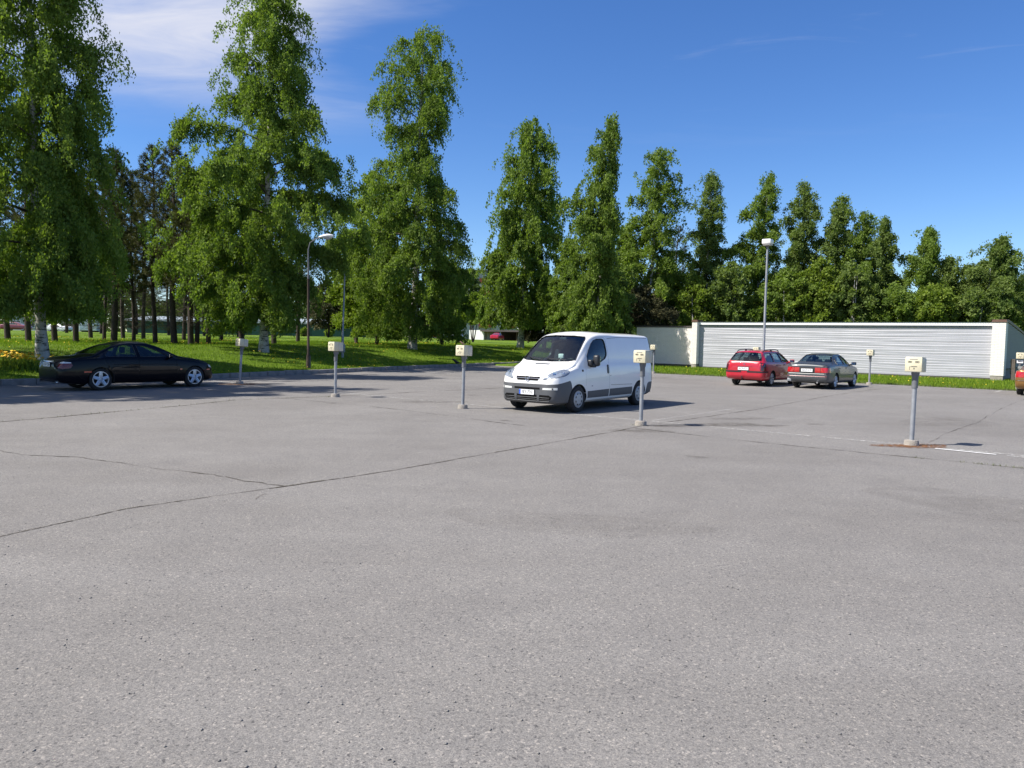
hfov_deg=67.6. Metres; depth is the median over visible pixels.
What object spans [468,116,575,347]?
birch tree
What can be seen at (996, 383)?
verge grass
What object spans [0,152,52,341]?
pine tree
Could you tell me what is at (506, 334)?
carport
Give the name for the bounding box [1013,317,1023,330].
shrub
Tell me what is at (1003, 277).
birch tree
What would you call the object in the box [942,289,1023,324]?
young birch
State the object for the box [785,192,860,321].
birch tree
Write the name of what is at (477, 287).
tree
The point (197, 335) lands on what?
pine tree
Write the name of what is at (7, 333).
pine tree
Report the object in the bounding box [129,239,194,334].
pine tree
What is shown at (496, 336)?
car
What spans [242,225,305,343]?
pine tree
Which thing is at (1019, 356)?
heater post
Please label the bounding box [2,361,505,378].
kerb grass
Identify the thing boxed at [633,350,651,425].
heater post
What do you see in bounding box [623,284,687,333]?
shrub
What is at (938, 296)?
young birch
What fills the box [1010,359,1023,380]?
rail fence
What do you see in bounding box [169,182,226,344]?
pine tree
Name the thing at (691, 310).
young birch
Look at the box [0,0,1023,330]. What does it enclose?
sky
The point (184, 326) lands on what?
pine tree
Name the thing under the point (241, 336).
pine tree
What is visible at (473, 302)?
young tree
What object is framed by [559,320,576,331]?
shrub
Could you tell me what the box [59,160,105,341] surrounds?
pine tree
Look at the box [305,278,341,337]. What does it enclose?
tree
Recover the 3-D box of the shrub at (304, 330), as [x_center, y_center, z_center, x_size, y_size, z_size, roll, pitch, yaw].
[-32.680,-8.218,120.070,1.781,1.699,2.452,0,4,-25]
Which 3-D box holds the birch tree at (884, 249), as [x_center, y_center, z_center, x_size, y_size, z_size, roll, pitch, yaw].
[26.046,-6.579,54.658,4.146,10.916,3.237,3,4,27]
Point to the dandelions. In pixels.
(294, 352)
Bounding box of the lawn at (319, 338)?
[0,329,1014,390]
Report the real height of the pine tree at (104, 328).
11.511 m
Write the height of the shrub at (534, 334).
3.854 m
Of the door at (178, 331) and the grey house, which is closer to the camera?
the door at (178, 331)
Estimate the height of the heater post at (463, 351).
1.615 m
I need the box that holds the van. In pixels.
[503,332,651,411]
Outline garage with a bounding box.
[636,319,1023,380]
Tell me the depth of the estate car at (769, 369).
31.47 m
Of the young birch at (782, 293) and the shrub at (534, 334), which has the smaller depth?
the young birch at (782, 293)
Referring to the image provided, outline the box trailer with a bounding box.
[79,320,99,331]
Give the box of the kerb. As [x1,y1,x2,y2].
[0,361,520,385]
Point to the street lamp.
(326, 237)
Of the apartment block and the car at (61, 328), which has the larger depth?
the apartment block
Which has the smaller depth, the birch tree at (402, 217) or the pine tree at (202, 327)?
the birch tree at (402, 217)
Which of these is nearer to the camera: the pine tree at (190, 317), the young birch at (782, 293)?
the pine tree at (190, 317)
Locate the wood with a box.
[0,288,962,334]
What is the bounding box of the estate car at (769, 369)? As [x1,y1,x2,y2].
[726,349,794,385]
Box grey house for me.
[10,312,99,331]
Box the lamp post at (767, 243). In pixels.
[762,239,773,355]
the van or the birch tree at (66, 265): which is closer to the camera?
the van
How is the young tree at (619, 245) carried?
on the lawn at (319, 338)
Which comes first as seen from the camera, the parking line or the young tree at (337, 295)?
the parking line
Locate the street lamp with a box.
[306,234,333,368]
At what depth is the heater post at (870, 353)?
34.35 m
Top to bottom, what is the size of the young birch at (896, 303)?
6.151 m
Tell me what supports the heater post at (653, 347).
on the parking lot
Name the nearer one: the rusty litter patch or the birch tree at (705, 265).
the rusty litter patch
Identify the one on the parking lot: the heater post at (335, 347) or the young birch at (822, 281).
the heater post at (335, 347)
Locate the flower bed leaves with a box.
[0,355,43,373]
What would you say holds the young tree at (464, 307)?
on the lawn at (319, 338)
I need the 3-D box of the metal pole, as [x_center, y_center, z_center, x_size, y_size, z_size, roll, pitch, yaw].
[-9.482,-3.870,42.798,0.334,4.825,0.262,1,3,0]
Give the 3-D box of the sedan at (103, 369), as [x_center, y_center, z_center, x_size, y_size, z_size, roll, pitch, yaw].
[-11.867,-0.614,23.881,2.150,1.438,4.902,4,4,38]
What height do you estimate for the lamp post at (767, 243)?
6.828 m
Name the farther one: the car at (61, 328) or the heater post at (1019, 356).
the car at (61, 328)
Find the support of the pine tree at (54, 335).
on the lawn at (319, 338)
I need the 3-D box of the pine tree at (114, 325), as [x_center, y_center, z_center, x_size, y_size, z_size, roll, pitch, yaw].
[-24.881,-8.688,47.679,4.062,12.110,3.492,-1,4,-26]
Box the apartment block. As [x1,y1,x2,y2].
[431,268,516,338]
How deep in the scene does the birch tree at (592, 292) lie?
49.40 m
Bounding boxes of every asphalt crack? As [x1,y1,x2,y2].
[1,450,282,485]
[160,383,523,425]
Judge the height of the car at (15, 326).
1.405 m
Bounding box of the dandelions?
[8,336,546,370]
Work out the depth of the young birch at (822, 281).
52.82 m
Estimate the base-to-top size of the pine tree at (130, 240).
11.892 m
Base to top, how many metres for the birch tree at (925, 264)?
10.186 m
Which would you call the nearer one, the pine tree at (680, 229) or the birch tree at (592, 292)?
the birch tree at (592, 292)
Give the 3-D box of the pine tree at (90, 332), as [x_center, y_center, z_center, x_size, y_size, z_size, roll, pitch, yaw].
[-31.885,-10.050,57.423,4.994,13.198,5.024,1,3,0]
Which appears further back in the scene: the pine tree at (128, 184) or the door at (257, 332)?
the door at (257, 332)
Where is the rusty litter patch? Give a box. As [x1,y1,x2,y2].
[871,444,945,447]
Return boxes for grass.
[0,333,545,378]
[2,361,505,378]
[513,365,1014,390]
[515,364,1015,390]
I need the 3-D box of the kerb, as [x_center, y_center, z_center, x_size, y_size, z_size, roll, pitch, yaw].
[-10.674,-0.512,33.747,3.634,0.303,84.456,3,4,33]
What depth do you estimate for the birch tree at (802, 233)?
56.83 m
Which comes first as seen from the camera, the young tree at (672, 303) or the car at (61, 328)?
the young tree at (672, 303)
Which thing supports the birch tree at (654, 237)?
on the lawn at (319, 338)
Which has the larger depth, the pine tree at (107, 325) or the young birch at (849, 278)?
the pine tree at (107, 325)
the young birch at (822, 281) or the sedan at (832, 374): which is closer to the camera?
the sedan at (832, 374)
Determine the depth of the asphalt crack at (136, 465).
10.17 m
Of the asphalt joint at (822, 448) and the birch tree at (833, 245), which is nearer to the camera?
the asphalt joint at (822, 448)
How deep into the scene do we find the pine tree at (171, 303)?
44.33 m
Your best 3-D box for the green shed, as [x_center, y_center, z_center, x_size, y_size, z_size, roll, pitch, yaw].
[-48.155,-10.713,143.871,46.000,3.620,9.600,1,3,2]
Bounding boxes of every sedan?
[39,341,211,390]
[787,353,857,388]
[1015,365,1023,394]
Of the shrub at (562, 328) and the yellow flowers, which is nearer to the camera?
the yellow flowers
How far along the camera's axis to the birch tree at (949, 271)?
52.19 m
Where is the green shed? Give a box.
[125,316,374,336]
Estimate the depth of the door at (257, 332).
139.62 m
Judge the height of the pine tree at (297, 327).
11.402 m
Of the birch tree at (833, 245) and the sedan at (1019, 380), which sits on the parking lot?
the sedan at (1019, 380)
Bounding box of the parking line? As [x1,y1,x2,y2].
[935,448,995,454]
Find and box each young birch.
[668,274,723,325]
[701,260,756,321]
[744,266,815,321]
[791,255,848,321]
[823,258,885,321]
[865,280,931,321]
[912,282,959,321]
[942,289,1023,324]
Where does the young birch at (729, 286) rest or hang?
on the lawn at (319, 338)
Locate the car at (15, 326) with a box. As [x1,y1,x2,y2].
[0,322,32,330]
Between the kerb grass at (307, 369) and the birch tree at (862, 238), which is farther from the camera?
the birch tree at (862, 238)
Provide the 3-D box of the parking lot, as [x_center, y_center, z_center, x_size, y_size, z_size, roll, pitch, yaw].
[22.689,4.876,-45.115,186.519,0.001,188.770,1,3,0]
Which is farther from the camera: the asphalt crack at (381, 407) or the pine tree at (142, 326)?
the pine tree at (142, 326)
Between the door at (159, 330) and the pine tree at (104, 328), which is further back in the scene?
the door at (159, 330)
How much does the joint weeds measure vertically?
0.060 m
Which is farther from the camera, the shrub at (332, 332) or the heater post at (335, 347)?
the shrub at (332, 332)
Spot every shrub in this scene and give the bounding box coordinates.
[300,327,306,335]
[324,328,334,336]
[524,319,563,348]
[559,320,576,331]
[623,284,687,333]
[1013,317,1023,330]
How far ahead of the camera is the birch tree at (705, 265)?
58.96 m
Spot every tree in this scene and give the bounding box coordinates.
[0,0,151,359]
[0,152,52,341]
[0,162,23,338]
[9,157,78,340]
[30,300,72,332]
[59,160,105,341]
[82,164,120,337]
[84,258,139,333]
[85,146,144,340]
[85,167,129,339]
[99,159,147,337]
[103,252,168,333]
[107,168,157,340]
[116,143,176,342]
[120,168,167,338]
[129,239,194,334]
[132,137,194,342]
[142,0,376,352]
[154,161,225,343]
[155,171,202,339]
[168,199,222,343]
[168,282,217,335]
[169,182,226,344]
[201,189,243,340]
[209,196,273,338]
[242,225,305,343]
[285,210,324,341]
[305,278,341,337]
[318,228,372,343]
[323,20,474,349]
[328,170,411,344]
[421,255,476,344]
[461,266,484,328]
[461,291,486,341]
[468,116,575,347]
[543,235,581,333]
[552,111,628,333]
[558,265,637,333]
[613,225,642,332]
[616,146,698,311]
[652,253,679,325]
[670,224,689,325]
[674,168,727,325]
[719,170,784,321]
[773,179,824,277]
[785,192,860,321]
[835,207,880,320]
[856,215,899,293]
[871,224,950,321]
[926,254,971,320]
[953,232,1023,321]
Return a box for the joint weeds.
[15,397,1022,467]
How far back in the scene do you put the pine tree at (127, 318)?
87.49 m
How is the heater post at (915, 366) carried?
on the parking lot
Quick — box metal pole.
[339,274,344,357]
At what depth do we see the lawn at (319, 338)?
45.35 m
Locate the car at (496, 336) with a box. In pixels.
[490,333,503,339]
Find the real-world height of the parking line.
0.001 m
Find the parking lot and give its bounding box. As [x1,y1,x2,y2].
[0,366,1023,767]
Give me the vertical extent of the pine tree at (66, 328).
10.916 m
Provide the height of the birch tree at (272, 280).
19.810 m
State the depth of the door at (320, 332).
139.21 m
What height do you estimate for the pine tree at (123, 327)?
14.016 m
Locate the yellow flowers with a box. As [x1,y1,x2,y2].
[0,350,53,360]
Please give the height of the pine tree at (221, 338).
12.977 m
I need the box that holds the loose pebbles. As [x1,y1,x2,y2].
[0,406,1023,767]
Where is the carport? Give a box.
[469,330,549,341]
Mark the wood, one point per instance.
(634, 332)
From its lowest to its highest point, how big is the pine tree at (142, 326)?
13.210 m
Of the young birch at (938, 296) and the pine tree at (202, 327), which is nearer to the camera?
the young birch at (938, 296)
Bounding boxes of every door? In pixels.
[157,324,164,332]
[177,325,181,333]
[252,326,259,334]
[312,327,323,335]
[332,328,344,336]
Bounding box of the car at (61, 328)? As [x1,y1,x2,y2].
[47,323,72,331]
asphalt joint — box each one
[0,386,892,536]
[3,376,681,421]
[646,429,1017,467]
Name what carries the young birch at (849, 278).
on the lawn at (319, 338)
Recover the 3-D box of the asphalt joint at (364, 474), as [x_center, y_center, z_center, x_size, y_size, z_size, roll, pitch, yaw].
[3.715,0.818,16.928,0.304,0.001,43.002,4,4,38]
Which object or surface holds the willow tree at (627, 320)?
on the lawn at (319, 338)
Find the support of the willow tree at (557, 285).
on the lawn at (319, 338)
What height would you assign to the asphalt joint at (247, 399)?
0.001 m
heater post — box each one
[235,338,247,383]
[328,342,342,396]
[456,345,471,408]
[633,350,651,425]
[650,345,657,372]
[866,350,874,384]
[904,357,926,445]
[1015,353,1023,388]
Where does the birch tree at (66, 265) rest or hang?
on the lawn at (319, 338)
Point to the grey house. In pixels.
(20, 320)
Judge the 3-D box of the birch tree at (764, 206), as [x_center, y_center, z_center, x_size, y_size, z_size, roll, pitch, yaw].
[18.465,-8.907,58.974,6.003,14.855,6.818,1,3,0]
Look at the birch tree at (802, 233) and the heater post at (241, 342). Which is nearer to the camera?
the heater post at (241, 342)
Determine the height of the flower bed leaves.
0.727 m

